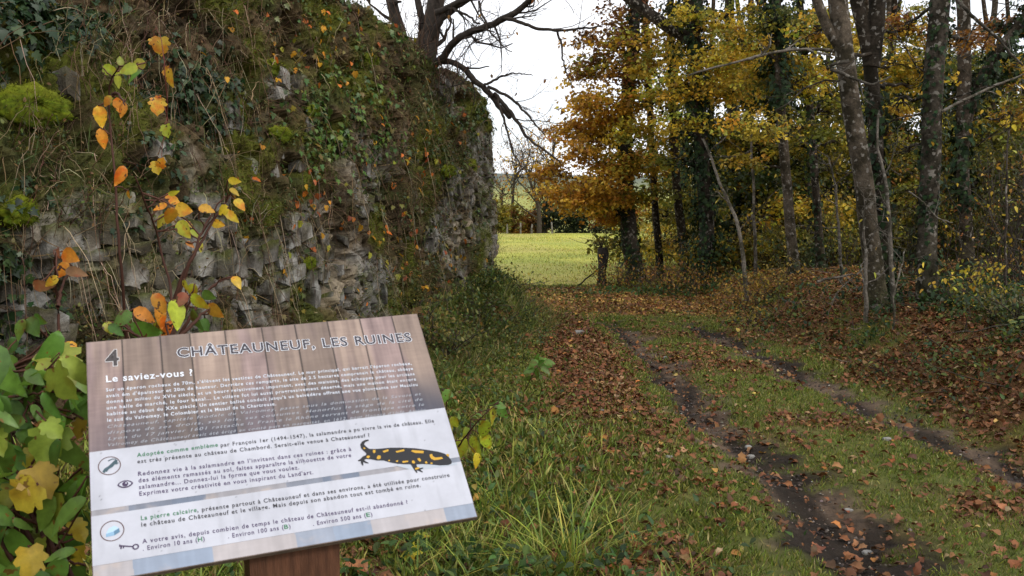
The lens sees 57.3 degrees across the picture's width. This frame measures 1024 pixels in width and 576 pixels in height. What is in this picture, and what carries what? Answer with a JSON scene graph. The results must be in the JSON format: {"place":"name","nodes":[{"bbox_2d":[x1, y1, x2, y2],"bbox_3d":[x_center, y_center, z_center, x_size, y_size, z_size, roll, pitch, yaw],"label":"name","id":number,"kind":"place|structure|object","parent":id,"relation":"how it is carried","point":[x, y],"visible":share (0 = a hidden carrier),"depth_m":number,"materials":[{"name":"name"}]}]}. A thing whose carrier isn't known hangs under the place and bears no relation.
{"place":"outdoors","nodes":[
{"label":"outdoors","id":0,"kind":"place"},
{"bbox_2d":[1,173,1023,575],"bbox_3d":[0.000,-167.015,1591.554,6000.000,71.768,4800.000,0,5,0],"label":"ground","id":1,"kind":"structure","parent":0,"point":[827,513],"depth_m":6.51,"materials":[{"name":"plant"}]},
{"bbox_2d":[7,313,76,369],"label":"shrub","id":2,"kind":"object","parent":1,"relation":"on","point":[32,324],"visible":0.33,"depth_m":2.56,"materials":[{"name":"green plant"}]},
{"bbox_2d":[0,329,90,575],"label":"shrub","id":3,"kind":"object","parent":1,"relation":"on","point":[39,503],"visible":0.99,"depth_m":1.93,"materials":[{"name":"green plant"}]},
{"bbox_2d":[32,247,87,404],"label":"shrub","id":4,"kind":"object","parent":1,"relation":"on","point":[68,257],"visible":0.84,"depth_m":2.61,"materials":[{"name":"orange plant"}]},
{"bbox_2d":[93,56,145,338],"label":"shrub","id":5,"kind":"object","parent":1,"relation":"on","point":[135,68],"visible":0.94,"depth_m":2.90,"materials":[{"name":"yellow plant"}]},
{"bbox_2d":[102,279,223,337],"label":"shrub","id":6,"kind":"object","parent":1,"relation":"on","point":[177,309],"visible":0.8,"depth_m":2.30,"materials":[{"name":"green plant"}]},
{"bbox_2d":[135,176,244,333],"bbox_3d":[-0.946,0.010,2.816,0.284,0.683,0.222,-1,5,-7],"label":"shrub","id":7,"kind":"object","parent":1,"relation":"on","point":[172,213],"visible":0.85,"depth_m":2.76,"materials":[{"name":"yellow plant"}]},
{"bbox_2d":[0,0,498,436],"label":"ruined wall","id":8,"kind":"structure","parent":1,"relation":"on","point":[333,297],"depth_m":7.20,"materials":[{"name":"stone"}]},
{"bbox_2d":[0,192,42,230],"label":"moss cushion","id":9,"kind":"object","parent":8,"relation":"attached to","point":[13,218],"visible":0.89,"depth_m":4.84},
{"bbox_2d":[0,79,77,128],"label":"moss cushion","id":10,"kind":"object","parent":8,"relation":"attached to","point":[45,101],"visible":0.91,"depth_m":5.06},
{"bbox_2d":[0,0,132,87],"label":"ivy","id":11,"kind":"object","parent":8,"relation":"attached to","point":[40,9],"visible":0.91,"depth_m":5.35,"materials":[{"name":"green plant"}]},
{"bbox_2d":[0,175,189,361],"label":"ivy","id":12,"kind":"object","parent":8,"relation":"attached to","point":[9,262],"visible":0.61,"depth_m":4.94,"materials":[{"name":"green plant"}]},
{"bbox_2d":[147,25,173,174],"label":"creeper","id":13,"kind":"object","parent":8,"relation":"attached to","point":[158,103],"visible":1,"depth_m":3.92,"materials":[{"name":"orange plant"}]},
{"bbox_2d":[0,0,371,355],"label":"bramble","id":14,"kind":"object","parent":8,"relation":"attached to","point":[82,67],"visible":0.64,"depth_m":5.86,"materials":[{"name":"plant"}]},
{"bbox_2d":[0,104,385,352],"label":"bramble","id":15,"kind":"object","parent":8,"relation":"attached to","point":[129,252],"visible":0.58,"depth_m":5.73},
{"bbox_2d":[122,13,265,197],"bbox_3d":[-2.317,-1.367,6.569,0.674,1.635,1.845,1,5,8],"label":"ivy","id":16,"kind":"object","parent":8,"relation":"attached to","point":[196,86],"visible":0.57,"depth_m":6.65,"materials":[{"name":"green plant"}]},
{"bbox_2d":[0,0,496,407],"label":"moss","id":17,"kind":"object","parent":8,"relation":"attached to","point":[225,178],"visible":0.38,"depth_m":7.46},
{"bbox_2d":[0,0,503,401],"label":"herbs","id":18,"kind":"object","parent":8,"relation":"attached to","point":[82,311],"visible":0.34,"depth_m":7.64,"materials":[{"name":"green plant"}]},
{"bbox_2d":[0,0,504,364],"bbox_3d":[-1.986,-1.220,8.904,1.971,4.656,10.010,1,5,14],"label":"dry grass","id":19,"kind":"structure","parent":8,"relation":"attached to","point":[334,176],"depth_m":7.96,"materials":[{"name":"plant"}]},
{"bbox_2d":[3,1,510,299],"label":"wall grass","id":20,"kind":"structure","parent":8,"relation":"attached to","point":[100,63],"depth_m":9.45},
{"bbox_2d":[266,122,294,142],"bbox_3d":[-1.847,-1.232,7.473,0.104,0.174,0.434,1,5,15],"label":"moss cushion","id":21,"kind":"object","parent":8,"relation":"attached to","point":[286,135],"visible":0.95,"depth_m":7.46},
{"bbox_2d":[205,2,455,302],"bbox_3d":[-1.534,-1.491,9.799,2.091,3.941,7.004,0,5,0],"label":"bramble","id":22,"kind":"object","parent":8,"relation":"attached to","point":[337,141],"visible":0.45,"depth_m":8.36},
{"bbox_2d":[270,49,413,202],"bbox_3d":[-1.536,-1.795,10.155,1.023,1.781,5.751,0,5,0],"label":"ivy","id":23,"kind":"object","parent":8,"relation":"attached to","point":[344,134],"visible":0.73,"depth_m":8.37,"materials":[{"name":"green plant"}]},
{"bbox_2d":[199,0,495,312],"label":"creeper","id":24,"kind":"object","parent":8,"relation":"attached to","point":[323,28],"visible":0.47,"depth_m":8.58,"materials":[{"name":"green plant"}]},
{"bbox_2d":[255,0,461,188],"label":"ivy","id":25,"kind":"object","parent":8,"relation":"attached to","point":[277,19],"visible":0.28,"depth_m":9.08,"materials":[{"name":"green plant"}]},
{"bbox_2d":[268,148,500,324],"bbox_3d":[-1.048,-0.924,10.368,0.640,2.571,6.403,1,5,13],"label":"ivy","id":26,"kind":"object","parent":8,"relation":"attached to","point":[307,250],"visible":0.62,"depth_m":10.20,"materials":[{"name":"green plant"}]},
{"bbox_2d":[311,25,501,316],"bbox_3d":[-0.951,-1.104,10.747,1.702,3.763,5.624,0,5,0],"label":"bramble","id":27,"kind":"object","parent":8,"relation":"attached to","point":[418,202],"visible":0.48,"depth_m":10.14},
{"bbox_2d":[377,67,497,246],"bbox_3d":[-0.946,-1.586,11.290,1.528,2.239,4.368,0,5,0],"label":"ivy","id":28,"kind":"object","parent":8,"relation":"attached to","point":[462,129],"visible":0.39,"depth_m":11.68,"materials":[{"name":"green plant"}]},
{"bbox_2d":[366,0,618,201],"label":"bare tree","id":29,"kind":"object","parent":8,"relation":"on","point":[434,17],"visible":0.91,"depth_m":10.70,"materials":[{"name":"brown plant"}]},
{"bbox_2d":[86,314,477,575],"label":"information sign","id":30,"kind":"object","parent":1,"relation":"on","point":[305,449],"visible":1,"depth_m":1.85,"materials":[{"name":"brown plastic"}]},
{"bbox_2d":[380,284,513,362],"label":"shrub","id":31,"kind":"object","parent":1,"relation":"on","point":[459,339],"visible":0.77,"depth_m":9.20,"materials":[{"name":"green plant"}]},
{"bbox_2d":[442,389,507,468],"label":"sapling","id":32,"kind":"object","parent":1,"relation":"on","point":[484,427],"visible":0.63,"depth_m":4.55,"materials":[{"name":"green plant"}]},
{"bbox_2d":[431,275,549,331],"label":"shrub","id":33,"kind":"object","parent":1,"relation":"on","point":[469,305],"visible":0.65,"depth_m":10.62,"materials":[{"name":"green plant"}]},
{"bbox_2d":[492,197,515,233],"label":"hedge bush","id":34,"kind":"object","parent":1,"relation":"on","point":[502,209],"visible":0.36,"depth_m":59.49,"materials":[{"name":"green plant"}]},
{"bbox_2d":[494,166,516,231],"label":"tree","id":35,"kind":"object","parent":1,"relation":"on","point":[502,192],"visible":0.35,"depth_m":65.56,"materials":[{"name":"brown plant"}]},
{"bbox_2d":[0,232,1023,575],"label":"grass","id":36,"kind":"structure","parent":1,"relation":"on","point":[548,510],"depth_m":5.79,"materials":[{"name":"plant"}]},
{"bbox_2d":[471,259,557,326],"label":"shrub","id":37,"kind":"object","parent":1,"relation":"on","point":[520,286],"visible":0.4,"depth_m":11.66,"materials":[{"name":"green plant"}]},
{"bbox_2d":[497,200,531,233],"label":"hedge bush","id":38,"kind":"object","parent":1,"relation":"on","point":[513,210],"visible":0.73,"depth_m":61.53,"materials":[{"name":"green plant"}]},
{"bbox_2d":[15,255,1023,575],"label":"leaf litter","id":39,"kind":"object","parent":1,"relation":"on","point":[625,391],"visible":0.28,"depth_m":7.76,"materials":[{"name":"plant"}]},
{"bbox_2d":[493,115,549,228],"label":"tree","id":40,"kind":"object","parent":1,"relation":"on","point":[515,178],"visible":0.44,"depth_m":63.60,"materials":[{"name":"brown plant"}]},
{"bbox_2d":[497,127,568,232],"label":"tree","id":41,"kind":"object","parent":1,"relation":"on","point":[539,212],"visible":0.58,"depth_m":59.68,"materials":[{"name":"brown plant"}]},
{"bbox_2d":[517,208,550,233],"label":"hedge bush","id":42,"kind":"object","parent":1,"relation":"on","point":[530,223],"visible":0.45,"depth_m":62.27,"materials":[{"name":"green plant"}]},
{"bbox_2d":[454,445,618,546],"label":"grass tuft","id":43,"kind":"object","parent":1,"relation":"on","point":[484,505],"visible":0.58,"depth_m":4.96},
{"bbox_2d":[523,354,554,391],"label":"seedling","id":44,"kind":"object","parent":1,"relation":"on","point":[543,364],"visible":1,"depth_m":7.42,"materials":[{"name":"green plant"}]},
{"bbox_2d":[410,476,683,575],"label":"grass tuft","id":45,"kind":"object","parent":1,"relation":"on","point":[571,543],"visible":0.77,"depth_m":4.31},
{"bbox_2d":[533,197,566,232],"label":"hedge bush","id":46,"kind":"object","parent":1,"relation":"on","point":[549,221],"visible":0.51,"depth_m":61.43,"materials":[{"name":"green plant"}]},
{"bbox_2d":[511,108,590,232],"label":"tree","id":47,"kind":"object","parent":1,"relation":"on","point":[536,159],"visible":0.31,"depth_m":61.33,"materials":[{"name":"brown plant"}]},
{"bbox_2d":[83,248,1023,575],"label":"ground cover","id":48,"kind":"object","parent":1,"relation":"on","point":[493,278],"visible":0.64,"depth_m":8.63,"materials":[{"name":"green plant"}]},
{"bbox_2d":[552,205,592,232],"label":"hedge bush","id":49,"kind":"object","parent":1,"relation":"on","point":[572,222],"visible":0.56,"depth_m":60.49,"materials":[{"name":"green plant"}]},
{"bbox_2d":[575,210,610,232],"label":"hedge bush","id":50,"kind":"object","parent":1,"relation":"on","point":[596,229],"visible":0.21,"depth_m":60.52,"materials":[{"name":"green plant"}]},
{"bbox_2d":[572,221,620,284],"bbox_3d":[1.782,-0.661,19.240,1.151,1.435,0.849,-1,5,-8],"label":"stump","id":51,"kind":"object","parent":1,"relation":"on","point":[601,250],"visible":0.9,"depth_m":19.16,"materials":[{"name":"wood"}]},
{"bbox_2d":[524,0,688,282],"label":"maple tree","id":52,"kind":"object","parent":1,"relation":"on","point":[603,195],"visible":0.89,"depth_m":19.34,"materials":[{"name":"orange plant"}]},
{"bbox_2d":[583,248,661,290],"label":"shrub","id":53,"kind":"object","parent":1,"relation":"on","point":[620,283],"visible":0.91,"depth_m":18.45,"materials":[{"name":"green plant"}]},
{"bbox_2d":[604,204,689,270],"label":"shrub","id":54,"kind":"object","parent":1,"relation":"on","point":[650,230],"visible":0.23,"depth_m":23.95,"materials":[{"name":"green plant"}]},
{"bbox_2d":[593,0,729,267],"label":"tree","id":55,"kind":"object","parent":1,"relation":"on","point":[686,200],"visible":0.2,"depth_m":25.19,"materials":[{"name":"green plant"}]},
{"bbox_2d":[632,0,691,277],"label":"tree","id":56,"kind":"object","parent":1,"relation":"on","point":[679,215],"visible":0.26,"depth_m":20.37,"materials":[{"name":"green plant"}]},
{"bbox_2d":[639,0,690,277],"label":"tree","id":57,"kind":"object","parent":1,"relation":"on","point":[655,215],"visible":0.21,"depth_m":20.92,"materials":[{"name":"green plant"}]},
{"bbox_2d":[597,242,736,290],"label":"shrub","id":58,"kind":"object","parent":1,"relation":"on","point":[662,278],"visible":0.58,"depth_m":18.05,"materials":[{"name":"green plant"}]},
{"bbox_2d":[638,258,747,297],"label":"shrub","id":59,"kind":"object","parent":1,"relation":"on","point":[695,280],"visible":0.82,"depth_m":16.91,"materials":[{"name":"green plant"}]},
{"bbox_2d":[621,0,786,290],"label":"tree","id":60,"kind":"object","parent":1,"relation":"on","point":[698,89],"visible":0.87,"depth_m":17.56,"materials":[{"name":"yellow plant"}]},
{"bbox_2d":[655,219,783,279],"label":"shrub","id":61,"kind":"object","parent":1,"relation":"on","point":[752,263],"visible":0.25,"depth_m":18.99,"materials":[{"name":"green plant"}]},
{"bbox_2d":[702,124,761,300],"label":"sapling","id":62,"kind":"object","parent":1,"relation":"on","point":[742,251],"visible":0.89,"depth_m":14.52,"materials":[{"name":"grey plant"}]},
{"bbox_2d":[683,0,798,238],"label":"tree","id":63,"kind":"object","parent":1,"relation":"on","point":[728,110],"visible":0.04,"depth_m":23.60,"materials":[{"name":"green plant"}]},
{"bbox_2d":[646,0,843,273],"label":"tree","id":64,"kind":"object","parent":1,"relation":"on","point":[765,177],"visible":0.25,"depth_m":19.63,"materials":[{"name":"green plant"}]},
{"bbox_2d":[718,291,781,324],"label":"shrub","id":65,"kind":"object","parent":1,"relation":"on","point":[753,318],"visible":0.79,"depth_m":12.61,"materials":[{"name":"green plant"}]},
{"bbox_2d":[712,113,792,276],"bbox_3d":[3.965,-1.507,15.563,1.501,2.811,0.560,2,5,18],"label":"sapling","id":66,"kind":"object","parent":1,"relation":"on","point":[753,219],"visible":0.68,"depth_m":15.48,"materials":[{"name":"brown plant"}]},
{"bbox_2d":[711,243,808,312],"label":"shrub","id":67,"kind":"object","parent":1,"relation":"on","point":[757,283],"visible":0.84,"depth_m":14.03,"materials":[{"name":"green plant"}]},
{"bbox_2d":[675,0,857,270],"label":"tree","id":68,"kind":"object","parent":1,"relation":"on","point":[802,207],"visible":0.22,"depth_m":18.98,"materials":[{"name":"yellow plant"}]},
{"bbox_2d":[688,174,847,271],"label":"shrub","id":69,"kind":"object","parent":1,"relation":"on","point":[765,258],"visible":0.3,"depth_m":18.76,"materials":[{"name":"green plant"}]},
{"bbox_2d":[692,0,859,274],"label":"tree","id":70,"kind":"object","parent":1,"relation":"on","point":[771,70],"visible":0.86,"depth_m":14.78,"materials":[{"name":"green plant"}]},
{"bbox_2d":[692,91,896,274],"bbox_3d":[4.885,-6.712,20.686,8.119,13.030,4.474,0,5,0],"label":"tree","id":71,"kind":"object","parent":1,"relation":"on","point":[739,187],"visible":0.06,"depth_m":19.83,"materials":[{"name":"yellow plant"}]},
{"bbox_2d":[746,189,860,268],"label":"shrub","id":72,"kind":"object","parent":1,"relation":"on","point":[806,257],"visible":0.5,"depth_m":16.75,"materials":[{"name":"green plant"}]},
{"bbox_2d":[717,3,894,268],"bbox_3d":[5.627,-6.426,19.243,4.599,12.768,4.329,-4,6,-39],"label":"tree","id":73,"kind":"object","parent":1,"relation":"on","point":[800,178],"visible":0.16,"depth_m":19.17,"materials":[{"name":"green plant"}]},
{"bbox_2d":[770,111,844,281],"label":"sapling","id":74,"kind":"object","parent":1,"relation":"on","point":[839,233],"visible":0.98,"depth_m":13.04,"materials":[{"name":"brown plant"}]},
{"bbox_2d":[706,40,910,265],"bbox_3d":[6.656,-6.963,21.965,5.174,13.497,5.330,3,6,33],"label":"tree","id":75,"kind":"object","parent":1,"relation":"on","point":[826,62],"visible":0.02,"depth_m":21.80,"materials":[{"name":"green plant"}]},
{"bbox_2d":[716,191,911,267],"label":"shrub","id":76,"kind":"object","parent":1,"relation":"on","point":[845,245],"visible":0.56,"depth_m":17.00,"materials":[{"name":"green plant"}]},
{"bbox_2d":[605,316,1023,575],"bbox_3d":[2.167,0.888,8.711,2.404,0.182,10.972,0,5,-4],"label":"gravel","id":77,"kind":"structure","parent":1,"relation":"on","point":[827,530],"depth_m":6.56,"materials":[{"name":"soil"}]},
{"bbox_2d":[764,0,893,268],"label":"tree","id":78,"kind":"object","parent":1,"relation":"on","point":[819,252],"visible":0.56,"depth_m":15.95,"materials":[{"name":"green plant"}]},
{"bbox_2d":[761,0,923,312],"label":"tree","id":79,"kind":"object","parent":1,"relation":"on","point":[835,29],"visible":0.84,"depth_m":10.35,"materials":[{"name":"grey plant"}]},
{"bbox_2d":[688,34,833,75],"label":"dead branch","id":80,"kind":"object","parent":79,"relation":"attached to","point":[788,49],"visible":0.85,"depth_m":12.29,"materials":[{"name":"wood"}]},
{"bbox_2d":[810,48,891,109],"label":"dead branch","id":81,"kind":"object","parent":79,"relation":"attached to","point":[837,71],"visible":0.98,"depth_m":10.04,"materials":[{"name":"wood"}]},
{"bbox_2d":[766,139,919,266],"bbox_3d":[6.802,-1.361,19.841,2.875,3.925,4.074,3,6,32],"label":"shrub","id":82,"kind":"object","parent":1,"relation":"on","point":[844,191],"visible":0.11,"depth_m":19.68,"materials":[{"name":"green plant"}]},
{"bbox_2d":[781,161,931,322],"bbox_3d":[3.770,-0.482,10.247,1.383,1.861,1.066,4,7,41],"label":"sapling","id":83,"kind":"object","parent":1,"relation":"on","point":[865,293],"visible":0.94,"depth_m":10.21,"materials":[{"name":"brown plant"}]},
{"bbox_2d":[708,248,1023,399],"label":"twigs","id":84,"kind":"object","parent":1,"relation":"on","point":[869,316],"visible":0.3,"depth_m":10.91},
{"bbox_2d":[776,121,958,251],"bbox_3d":[9.413,-1.767,21.812,6.520,4.594,4.230,-2,5,-23],"label":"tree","id":85,"kind":"object","parent":1,"relation":"on","point":[903,130],"visible":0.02,"depth_m":20.54,"materials":[{"name":"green plant"}]},
{"bbox_2d":[800,0,941,257],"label":"tree","id":86,"kind":"object","parent":1,"relation":"on","point":[866,2],"visible":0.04,"depth_m":20.62,"materials":[{"name":"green plant"}]},
{"bbox_2d":[785,0,964,300],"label":"tree","id":87,"kind":"object","parent":1,"relation":"on","point":[872,22],"visible":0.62,"depth_m":10.89,"materials":[{"name":"grey plant"}]},
{"bbox_2d":[795,0,955,209],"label":"tree","id":88,"kind":"object","parent":1,"relation":"on","point":[888,3],"visible":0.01,"depth_m":28.21,"materials":[{"name":"yellow plant"}]},
{"bbox_2d":[836,201,923,329],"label":"sapling","id":89,"kind":"object","parent":1,"relation":"on","point":[893,293],"visible":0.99,"depth_m":9.71,"materials":[{"name":"brown plant"}]},
{"bbox_2d":[854,109,933,310],"bbox_3d":[4.170,-0.812,10.148,0.786,2.286,0.783,3,6,33],"label":"sapling","id":90,"kind":"object","parent":1,"relation":"on","point":[888,217],"visible":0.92,"depth_m":10.13,"materials":[{"name":"brown plant"}]},
{"bbox_2d":[840,185,959,274],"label":"shrub","id":91,"kind":"object","parent":1,"relation":"on","point":[908,246],"visible":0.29,"depth_m":14.02,"materials":[{"name":"green plant"}]},
{"bbox_2d":[824,0,979,244],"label":"tree","id":92,"kind":"object","parent":1,"relation":"on","point":[899,7],"depth_m":30.83,"materials":[{"name":"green plant"}]},
{"bbox_2d":[837,0,975,262],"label":"tree","id":93,"kind":"object","parent":1,"relation":"on","point":[894,11],"visible":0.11,"depth_m":20.47,"materials":[{"name":"green plant"}]},
{"bbox_2d":[852,0,1004,303],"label":"tree","id":94,"kind":"object","parent":1,"relation":"on","point":[938,38],"visible":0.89,"depth_m":10.48,"materials":[{"name":"green plant"}]},
{"bbox_2d":[940,0,1022,77],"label":"dead branch","id":95,"kind":"object","parent":94,"relation":"attached to","point":[972,16],"visible":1,"depth_m":9.60,"materials":[{"name":"wood"}]},
{"bbox_2d":[941,73,1023,112],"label":"dead branch","id":96,"kind":"object","parent":94,"relation":"attached to","point":[966,98],"visible":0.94,"depth_m":10.24,"materials":[{"name":"wood"}]},
{"bbox_2d":[848,91,1022,260],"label":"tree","id":97,"kind":"object","parent":1,"relation":"on","point":[947,208],"visible":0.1,"depth_m":19.41,"materials":[{"name":"green plant"}]},
{"bbox_2d":[867,82,1023,271],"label":"tree","id":98,"kind":"object","parent":1,"relation":"on","point":[1010,175],"visible":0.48,"depth_m":13.18,"materials":[{"name":"green plant"}]},
{"bbox_2d":[885,59,1017,257],"bbox_3d":[7.843,-6.623,20.116,6.566,12.790,3.926,0,5,0],"label":"tree","id":99,"kind":"object","parent":1,"relation":"on","point":[948,152],"visible":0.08,"depth_m":19.60,"materials":[{"name":"green plant"}]},
{"bbox_2d":[880,3,1023,258],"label":"tree","id":100,"kind":"object","parent":1,"relation":"on","point":[947,67],"visible":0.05,"depth_m":19.79,"materials":[{"name":"yellow plant"}]},
{"bbox_2d":[888,80,1023,292],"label":"shrub","id":101,"kind":"object","parent":1,"relation":"on","point":[1011,228],"visible":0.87,"depth_m":10.53,"materials":[{"name":"green plant"}]},
{"bbox_2d":[896,0,1023,259],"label":"tree","id":102,"kind":"object","parent":1,"relation":"on","point":[984,8],"visible":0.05,"depth_m":20.16,"materials":[{"name":"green plant"}]},
{"bbox_2d":[896,0,1023,224],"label":"tree","id":103,"kind":"object","parent":1,"relation":"on","point":[994,10],"depth_m":27.72,"materials":[{"name":"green plant"}]},
{"bbox_2d":[913,252,1023,309],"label":"shrub","id":104,"kind":"object","parent":1,"relation":"on","point":[980,272],"visible":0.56,"depth_m":9.69,"materials":[{"name":"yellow plant"}]},
{"bbox_2d":[917,0,1023,252],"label":"tree","id":105,"kind":"object","parent":1,"relation":"on","point":[1016,52],"visible":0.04,"depth_m":25.06,"materials":[{"name":"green plant"}]},
{"bbox_2d":[940,0,1023,276],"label":"tree","id":106,"kind":"object","parent":1,"relation":"on","point":[1013,26],"visible":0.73,"depth_m":12.85,"materials":[{"name":"green plant"}]},
{"bbox_2d":[940,272,1023,333],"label":"shrub","id":107,"kind":"object","parent":1,"relation":"on","point":[1008,307],"visible":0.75,"depth_m":8.58,"materials":[{"name":"green plant"}]},
{"bbox_2d":[961,83,1023,298],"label":"sapling","id":108,"kind":"object","parent":1,"relation":"on","point":[1014,127],"visible":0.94,"depth_m":9.51,"materials":[{"name":"green plant"}]},
{"bbox_2d":[350,0,1023,175],"label":"sky","id":109,"kind":"structure","parent":0,"point":[529,44],"materials":[{"name":"white"}]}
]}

